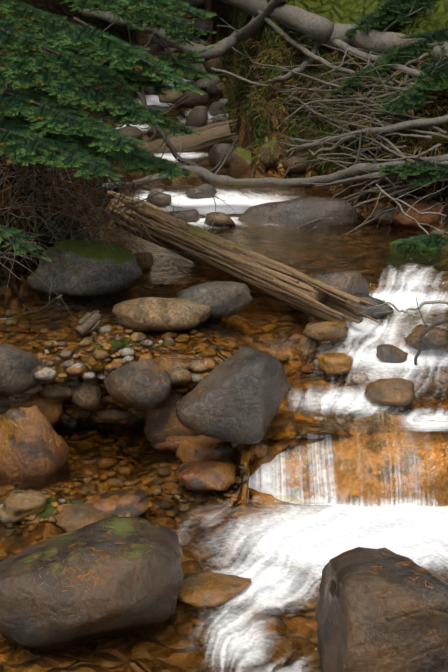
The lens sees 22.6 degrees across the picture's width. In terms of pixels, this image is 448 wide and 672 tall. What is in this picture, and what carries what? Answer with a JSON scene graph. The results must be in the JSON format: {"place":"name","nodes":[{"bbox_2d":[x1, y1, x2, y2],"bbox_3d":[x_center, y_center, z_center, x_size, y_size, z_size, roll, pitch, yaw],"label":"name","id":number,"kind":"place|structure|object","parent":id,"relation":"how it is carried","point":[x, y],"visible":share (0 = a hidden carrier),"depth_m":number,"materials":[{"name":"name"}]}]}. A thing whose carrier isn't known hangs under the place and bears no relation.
{"place":"outdoors","nodes":[
{"label":"outdoors","id":0,"kind":"place"},
{"bbox_2d":[133,67,162,135],"bbox_3d":[-0.836,-2.503,11.375,0.485,0.927,0.298,0,14,-1],"label":"branch","id":1,"kind":"object","parent":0,"point":[144,97],"visible":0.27,"depth_m":11.42,"materials":[{"name":"brown wood"}]},
{"bbox_2d":[135,87,229,184],"bbox_3d":[-0.388,-1.779,10.149,0.892,1.075,0.273,0,14,-1],"label":"tree branch","id":2,"kind":"object","parent":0,"point":[170,146],"visible":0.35,"depth_m":10.21,"materials":[{"name":"wood"}]},
{"bbox_2d":[0,50,447,671],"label":"stream water","id":3,"kind":"structure","parent":0,"point":[292,550],"depth_m":5.57,"materials":[{"name":"white liquid"}]},
{"bbox_2d":[0,277,62,320],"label":"twig","id":4,"kind":"object","parent":3,"relation":"on","point":[59,296],"visible":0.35,"depth_m":6.32,"materials":[{"name":"brown wood"}]},
{"bbox_2d":[54,503,117,532],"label":"rock","id":5,"kind":"object","parent":3,"relation":"on","point":[70,517],"visible":0.56,"depth_m":4.91,"materials":[{"name":"brown stone"}]},
{"bbox_2d":[75,310,101,335],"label":"rock","id":6,"kind":"object","parent":3,"relation":"on","point":[92,320],"visible":1,"depth_m":5.86,"materials":[{"name":"grey stone"}]},
{"bbox_2d":[85,486,148,516],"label":"rock","id":7,"kind":"object","parent":3,"relation":"on","point":[130,501],"visible":0.65,"depth_m":5.04,"materials":[{"name":"brown stone"}]},
{"bbox_2d":[116,126,142,139],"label":"rock","id":8,"kind":"object","parent":3,"relation":"on","point":[136,132],"visible":0.48,"depth_m":12.36,"materials":[{"name":"grey stone"}]},
{"bbox_2d":[103,16,183,80],"bbox_3d":[-0.857,-2.868,11.134,0.919,0.707,0.239,0,14,-1],"label":"tree branch","id":9,"kind":"object","parent":3,"relation":"on","point":[110,25],"visible":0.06,"depth_m":11.07,"materials":[{"name":"wood"}]},
{"bbox_2d":[135,252,153,269],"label":"rock","id":10,"kind":"object","parent":3,"relation":"on","point":[142,263],"visible":0.58,"depth_m":7.14,"materials":[{"name":"brown stone"}]},
{"bbox_2d":[140,81,158,94],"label":"rock","id":11,"kind":"object","parent":3,"relation":"on","point":[148,91],"visible":0.19,"depth_m":15.60,"materials":[{"name":"grey stone"}]},
{"bbox_2d":[141,105,166,118],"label":"rock","id":12,"kind":"object","parent":3,"relation":"on","point":[160,107],"visible":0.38,"depth_m":13.78,"materials":[{"name":"grey stone"}]},
{"bbox_2d":[147,191,170,207],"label":"rock","id":13,"kind":"object","parent":3,"relation":"on","point":[167,198],"visible":0.6,"depth_m":9.02,"materials":[{"name":"grey stone"}]},
{"bbox_2d":[112,297,211,332],"bbox_3d":[-0.330,-0.113,5.967,0.530,0.186,0.239,0,14,-1],"label":"rock","id":14,"kind":"object","parent":3,"relation":"on","point":[134,316],"visible":0.96,"depth_m":5.89,"materials":[{"name":"brown stone"}]},
{"bbox_2d":[150,428,184,452],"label":"brown rock","id":15,"kind":"object","parent":3,"relation":"on","point":[171,444],"visible":0.21,"depth_m":5.77,"materials":[{"name":"brown stone"}]},
{"bbox_2d":[158,86,182,103],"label":"rock","id":16,"kind":"object","parent":3,"relation":"on","point":[171,96],"visible":0.44,"depth_m":14.93,"materials":[{"name":"brown stone"}]},
{"bbox_2d":[144,386,200,443],"bbox_3d":[-0.237,0.394,5.870,0.369,0.400,0.295,0,14,-1],"label":"rock","id":17,"kind":"object","parent":3,"relation":"on","point":[164,418],"visible":0.21,"depth_m":5.75,"materials":[{"name":"brown stone"}]},
{"bbox_2d":[163,126,198,134],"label":"rock","id":18,"kind":"object","parent":3,"relation":"on","point":[166,129],"visible":0.1,"depth_m":12.47,"materials":[{"name":"grey stone"}]},
{"bbox_2d":[172,209,199,222],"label":"rock","id":19,"kind":"object","parent":3,"relation":"on","point":[190,216],"visible":0.65,"depth_m":9.07,"materials":[{"name":"grey stone"}]},
{"bbox_2d":[173,88,208,107],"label":"rock","id":20,"kind":"object","parent":3,"relation":"on","point":[198,99],"visible":0.71,"depth_m":14.63,"materials":[{"name":"brown stone"}]},
{"bbox_2d":[180,63,205,79],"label":"rock","id":21,"kind":"object","parent":3,"relation":"on","point":[199,66],"visible":0.21,"depth_m":16.85,"materials":[{"name":"grey stone"}]},
{"bbox_2d":[179,39,207,53],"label":"rock","id":22,"kind":"object","parent":3,"relation":"on","point":[197,42],"visible":0.08,"depth_m":18.76,"materials":[{"name":"stone"}]},
{"bbox_2d":[186,106,207,126],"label":"rock","id":23,"kind":"object","parent":3,"relation":"on","point":[197,115],"visible":0.77,"depth_m":13.39,"materials":[{"name":"stone"}]},
{"bbox_2d":[186,184,216,198],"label":"rock","id":24,"kind":"object","parent":3,"relation":"on","point":[210,188],"visible":0.85,"depth_m":9.20,"materials":[{"name":"grey stone"}]},
{"bbox_2d":[176,435,234,463],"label":"rock","id":25,"kind":"object","parent":3,"relation":"on","point":[197,448],"visible":0.69,"depth_m":5.56,"materials":[{"name":"brown stone"}]},
{"bbox_2d":[176,460,235,492],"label":"rock","id":26,"kind":"object","parent":3,"relation":"on","point":[193,476],"visible":0.92,"depth_m":5.35,"materials":[{"name":"brown stone"}]},
{"bbox_2d":[194,75,220,89],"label":"rock","id":27,"kind":"object","parent":3,"relation":"on","point":[203,83],"visible":0.54,"depth_m":16.00,"materials":[{"name":"grey stone"}]},
{"bbox_2d":[209,101,226,115],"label":"rock","id":28,"kind":"object","parent":3,"relation":"on","point":[212,110],"visible":0.46,"depth_m":14.00,"materials":[{"name":"grey stone"}]},
{"bbox_2d":[204,212,234,226],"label":"rock","id":29,"kind":"object","parent":3,"relation":"on","point":[222,219],"visible":0.9,"depth_m":8.94,"materials":[{"name":"brown stone"}]},
{"bbox_2d":[207,143,234,168],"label":"rock","id":30,"kind":"object","parent":3,"relation":"on","point":[215,154],"visible":0.54,"depth_m":10.92,"materials":[{"name":"grey stone"}]},
{"bbox_2d":[104,195,378,329],"bbox_3d":[-0.044,-0.537,7.184,0.236,0.402,3.236,-8,16,-28],"label":"rotten log","id":31,"kind":"object","parent":3,"relation":"on","point":[292,287],"visible":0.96,"depth_m":6.73,"materials":[{"name":"brown wood"}]},
{"bbox_2d":[108,190,163,210],"bbox_3d":[-0.690,-1.061,8.836,0.467,0.156,0.088,3,14,11],"label":"branch stick","id":32,"kind":"object","parent":31,"relation":"on","point":[147,203],"visible":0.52,"depth_m":8.82,"materials":[{"name":"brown wood"}]},
{"bbox_2d":[302,320,348,340],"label":"cascade rock","id":33,"kind":"object","parent":3,"relation":"on","point":[329,331],"visible":0.98,"depth_m":5.90,"materials":[{"name":"brown stone"}]},
{"bbox_2d":[315,353,352,375],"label":"cascade rock","id":34,"kind":"object","parent":3,"relation":"on","point":[334,364],"visible":0.98,"depth_m":5.70,"materials":[{"name":"brown stone"}]},
{"bbox_2d":[342,292,393,318],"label":"cascade rock","id":35,"kind":"object","parent":3,"relation":"on","point":[375,312],"visible":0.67,"depth_m":6.29,"materials":[{"name":"stone"}]},
{"bbox_2d":[358,300,447,313],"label":"branch","id":36,"kind":"object","parent":35,"relation":"on","point":[426,302],"visible":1,"depth_m":5.72,"materials":[{"name":"grey wood"}]},
{"bbox_2d":[372,205,395,223],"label":"rock","id":37,"kind":"object","parent":3,"relation":"on","point":[387,217],"visible":0.54,"depth_m":9.07,"materials":[{"name":"brown stone"}]},
{"bbox_2d":[364,378,415,405],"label":"cascade rock","id":38,"kind":"object","parent":3,"relation":"on","point":[401,390],"visible":1,"depth_m":5.42,"materials":[{"name":"brown stone"}]},
{"bbox_2d":[376,344,407,362],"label":"cascade rock","id":39,"kind":"object","parent":3,"relation":"on","point":[388,353],"visible":1,"depth_m":5.83,"materials":[{"name":"stone"}]},
{"bbox_2d":[345,184,446,247],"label":"branch","id":40,"kind":"object","parent":3,"relation":"on","point":[399,205],"visible":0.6,"depth_m":8.33,"materials":[{"name":"grey wood"}]},
{"bbox_2d":[0,0,447,671],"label":"terrain ground","id":41,"kind":"structure","parent":0,"point":[270,446],"depth_m":6.13,"materials":[{"name":"brown stone"}]},
{"bbox_2d":[0,344,39,395],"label":"grey rock","id":42,"kind":"object","parent":41,"relation":"on","point":[17,365],"visible":0.88,"depth_m":5.51,"materials":[{"name":"grey stone"}]},
{"bbox_2d":[0,490,45,523],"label":"rock","id":43,"kind":"object","parent":41,"relation":"on","point":[19,513],"visible":0.92,"depth_m":4.99,"materials":[{"name":"brown stone"}]},
{"bbox_2d":[0,405,69,489],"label":"red rock","id":44,"kind":"object","parent":41,"relation":"on","point":[21,454],"visible":0.83,"depth_m":5.51,"materials":[{"name":"brown stone"}]},
{"bbox_2d":[8,392,62,424],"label":"rock","id":45,"kind":"object","parent":41,"relation":"on","point":[52,411],"visible":0.44,"depth_m":5.81,"materials":[{"name":"brown stone"}]},
{"bbox_2d":[27,239,141,297],"bbox_3d":[-0.822,-0.391,6.601,0.682,0.328,0.545,0,14,-1],"label":"mossy boulder","id":46,"kind":"object","parent":41,"relation":"on","point":[109,274],"visible":0.94,"depth_m":6.42,"materials":[{"name":"grey stone"}]},
{"bbox_2d":[72,379,101,409],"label":"rock","id":47,"kind":"object","parent":41,"relation":"on","point":[86,394],"visible":0.77,"depth_m":5.73,"materials":[{"name":"stone"}]},
{"bbox_2d":[0,517,183,650],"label":"boulder","id":48,"kind":"object","parent":41,"relation":"on","point":[32,613],"visible":1,"depth_m":3.95,"materials":[{"name":"grey stone"}]},
{"bbox_2d":[0,0,218,260],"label":"fir","id":49,"kind":"object","parent":41,"relation":"on","point":[37,58],"depth_m":5.79,"materials":[{"name":"green plant"}]},
{"bbox_2d":[0,78,233,322],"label":"twigs","id":50,"kind":"object","parent":41,"relation":"on","point":[82,203],"visible":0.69,"depth_m":6.75,"materials":[{"name":"brown wood"}]},
{"bbox_2d":[104,358,171,410],"bbox_3d":[-0.432,0.234,5.586,0.353,0.267,0.211,5,15,21],"label":"rock","id":51,"kind":"object","parent":41,"relation":"on","point":[136,390],"visible":0.98,"depth_m":5.52,"materials":[{"name":"stone"}]},
{"bbox_2d":[137,48,156,66],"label":"rock","id":52,"kind":"object","parent":41,"relation":"on","point":[154,52],"visible":0.08,"depth_m":18.07,"materials":[{"name":"grey stone"}]},
{"bbox_2d":[146,34,173,48],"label":"rock","id":53,"kind":"object","parent":41,"relation":"on","point":[155,40],"visible":0.25,"depth_m":19.67,"materials":[{"name":"grey stone"}]},
{"bbox_2d":[165,12,185,28],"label":"rock","id":54,"kind":"object","parent":41,"relation":"on","point":[181,17],"visible":0.08,"depth_m":21.06,"materials":[{"name":"grey stone"}]},
{"bbox_2d":[82,0,285,61],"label":"tree branch","id":55,"kind":"object","parent":41,"relation":"on","point":[233,40],"visible":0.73,"depth_m":11.97,"materials":[{"name":"grey wood"}]},
{"bbox_2d":[135,119,239,153],"bbox_3d":[-0.384,-2.031,11.719,1.098,0.461,0.245,0,14,-1],"label":"log","id":56,"kind":"object","parent":41,"relation":"on","point":[214,134],"visible":0.77,"depth_m":11.63,"materials":[{"name":"brown wood"}]},
{"bbox_2d":[176,0,204,9],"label":"rock","id":57,"kind":"object","parent":41,"relation":"on","point":[198,4],"visible":0.23,"depth_m":22.58,"materials":[{"name":"grey stone"}]},
{"bbox_2d":[187,18,212,38],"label":"rock","id":58,"kind":"object","parent":41,"relation":"on","point":[204,23],"visible":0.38,"depth_m":20.39,"materials":[{"name":"grey stone"}]},
{"bbox_2d":[203,56,222,74],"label":"rock","id":59,"kind":"object","parent":41,"relation":"on","point":[210,63],"visible":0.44,"depth_m":16.38,"materials":[{"name":"brown stone"}]},
{"bbox_2d":[178,572,250,610],"bbox_3d":[-0.043,0.984,4.364,0.302,0.076,0.272,0,14,-1],"label":"flat rock","id":60,"kind":"object","parent":41,"relation":"on","point":[210,588],"visible":0.81,"depth_m":4.29,"materials":[{"name":"brown stone"}]},
{"bbox_2d":[176,281,253,317],"bbox_3d":[-0.048,-0.203,6.186,0.436,0.197,0.305,0,14,-1],"label":"rock","id":61,"kind":"object","parent":41,"relation":"on","point":[224,298],"visible":0.79,"depth_m":6.09,"materials":[{"name":"grey stone"}]},
{"bbox_2d":[0,150,441,521],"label":"fallen leaves","id":62,"kind":"object","parent":41,"relation":"on","point":[138,439],"visible":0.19,"depth_m":5.75,"materials":[{"name":"brown plant"}]},
{"bbox_2d":[0,44,447,671],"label":"pebbles","id":63,"kind":"object","parent":41,"relation":"on","point":[58,390],"visible":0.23,"depth_m":5.71,"materials":[{"name":"brown stone"}]},
{"bbox_2d":[6,303,442,638],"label":"fallen leaves","id":64,"kind":"object","parent":41,"relation":"on","point":[13,499],"visible":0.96,"depth_m":3.94,"materials":[{"name":"orange plant"}]},
{"bbox_2d":[176,346,289,443],"bbox_3d":[0.067,0.291,5.321,0.546,0.456,0.420,-11,18,-36],"label":"boulder","id":65,"kind":"object","parent":41,"relation":"on","point":[241,403],"visible":1,"depth_m":5.19,"materials":[{"name":"grey stone"}]},
{"bbox_2d":[229,147,250,175],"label":"mossy rock","id":66,"kind":"object","parent":41,"relation":"on","point":[242,161],"visible":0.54,"depth_m":10.82,"materials":[{"name":"brown stone"}]},
{"bbox_2d":[257,138,280,168],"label":"mossy rock","id":67,"kind":"object","parent":41,"relation":"on","point":[275,160],"visible":0.69,"depth_m":10.26,"materials":[{"name":"brown stone"}]},
{"bbox_2d":[282,152,311,173],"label":"rock","id":68,"kind":"object","parent":41,"relation":"on","point":[302,168],"visible":0.58,"depth_m":9.89,"materials":[{"name":"stone"}]},
{"bbox_2d":[237,197,357,239],"bbox_3d":[0.594,-0.944,9.111,0.994,0.369,0.348,0,14,-1],"label":"boulder","id":69,"kind":"object","parent":41,"relation":"on","point":[300,211],"visible":0.56,"depth_m":9.00,"materials":[{"name":"grey stone"}]},
{"bbox_2d":[202,27,447,169],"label":"grass tufts","id":70,"kind":"object","parent":41,"relation":"on","point":[357,89],"visible":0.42,"depth_m":9.90,"materials":[{"name":"green plant"}]},
{"bbox_2d":[230,8,447,241],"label":"twigs","id":71,"kind":"object","parent":41,"relation":"on","point":[397,151],"visible":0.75,"depth_m":9.16,"materials":[{"name":"grey wood"}]},
{"bbox_2d":[289,134,342,142],"bbox_3d":[0.784,-1.711,9.712,0.067,0.111,0.672,-11,18,-37],"label":"branch","id":72,"kind":"object","parent":71,"relation":"on","point":[306,141],"visible":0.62,"depth_m":9.75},
{"bbox_2d":[310,135,355,157],"bbox_3d":[0.933,-1.612,9.499,0.057,0.240,0.498,-13,19,-43],"label":"branch","id":73,"kind":"object","parent":71,"relation":"attached to","point":[341,140],"visible":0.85,"depth_m":9.51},
{"bbox_2d":[257,9,415,122],"bbox_3d":[0.862,-2.471,10.068,0.519,1.007,3.012,-5,15,-19],"label":"branch","id":74,"kind":"object","parent":71,"relation":"attached to","point":[291,41],"visible":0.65,"depth_m":9.83,"materials":[{"name":"grey wood"}]},
{"bbox_2d":[333,39,447,97],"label":"long branch","id":75,"kind":"object","parent":71,"relation":"attached to","point":[345,46],"visible":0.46,"depth_m":9.52,"materials":[{"name":"grey wood"}]},
{"bbox_2d":[310,270,368,302],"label":"pool rock","id":76,"kind":"object","parent":41,"relation":"on","point":[351,282],"visible":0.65,"depth_m":6.58,"materials":[{"name":"grey stone"}]},
{"bbox_2d":[249,412,447,510],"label":"rock ledge","id":77,"kind":"object","parent":41,"relation":"on","point":[375,492],"visible":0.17,"depth_m":5.25,"materials":[{"name":"brown stone"}]},
{"bbox_2d":[248,410,447,506],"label":"stream water","id":78,"kind":"structure","parent":77,"relation":"on","point":[266,476],"depth_m":5.29,"materials":[{"name":"white liquid"}]},
{"bbox_2d":[301,154,447,187],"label":"branch","id":79,"kind":"object","parent":41,"relation":"on","point":[353,179],"visible":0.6,"depth_m":9.15,"materials":[{"name":"grey wood"}]},
{"bbox_2d":[315,547,447,671],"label":"boulder","id":80,"kind":"object","parent":41,"relation":"on","point":[397,624],"visible":1,"depth_m":3.46,"materials":[{"name":"brown stone"}]},
{"bbox_2d":[325,0,447,263],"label":"fir","id":81,"kind":"object","parent":41,"relation":"on","point":[398,11],"depth_m":9.07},
{"bbox_2d":[387,181,446,236],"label":"branch","id":82,"kind":"object","parent":41,"relation":"on","point":[417,210],"visible":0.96,"depth_m":8.01,"materials":[{"name":"grey wood"}]},
{"bbox_2d":[392,198,442,227],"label":"rock","id":83,"kind":"object","parent":41,"relation":"on","point":[400,218],"visible":0.56,"depth_m":8.93,"materials":[{"name":"brown stone"}]},
{"bbox_2d":[404,324,447,350],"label":"cascade rock","id":84,"kind":"object","parent":41,"relation":"on","point":[434,338],"visible":0.81,"depth_m":5.87,"materials":[{"name":"brown stone"}]},
{"bbox_2d":[414,297,447,364],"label":"branch","id":85,"kind":"object","parent":84,"relation":"on","point":[425,331],"visible":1,"depth_m":5.65,"materials":[{"name":"brown wood"}]},
{"bbox_2d":[102,128,447,189],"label":"branch","id":86,"kind":"object","parent":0,"point":[204,174],"visible":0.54,"depth_m":9.66,"materials":[{"name":"wood"}]},
{"bbox_2d":[211,67,338,99],"bbox_3d":[0.438,-2.279,10.183,0.280,0.314,1.558,-14,20,-44],"label":"thin branch","id":87,"kind":"object","parent":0,"point":[244,79],"visible":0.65,"depth_m":10.42,"materials":[{"name":"grey wood"}]},
{"bbox_2d":[268,38,319,83],"bbox_3d":[0.651,-2.556,10.068,0.488,0.574,0.418,0,14,-1],"label":"branch","id":88,"kind":"object","parent":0,"point":[289,75],"visible":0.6,"depth_m":9.99,"materials":[{"name":"grey wood"}]},
{"bbox_2d":[220,0,447,81],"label":"fallen tree trunk","id":89,"kind":"object","parent":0,"point":[325,31],"visible":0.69,"depth_m":9.77,"materials":[{"name":"grey wood"}]},
{"bbox_2d":[268,114,447,164],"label":"branch fingers","id":90,"kind":"object","parent":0,"point":[436,121],"visible":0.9,"depth_m":9.02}
]}

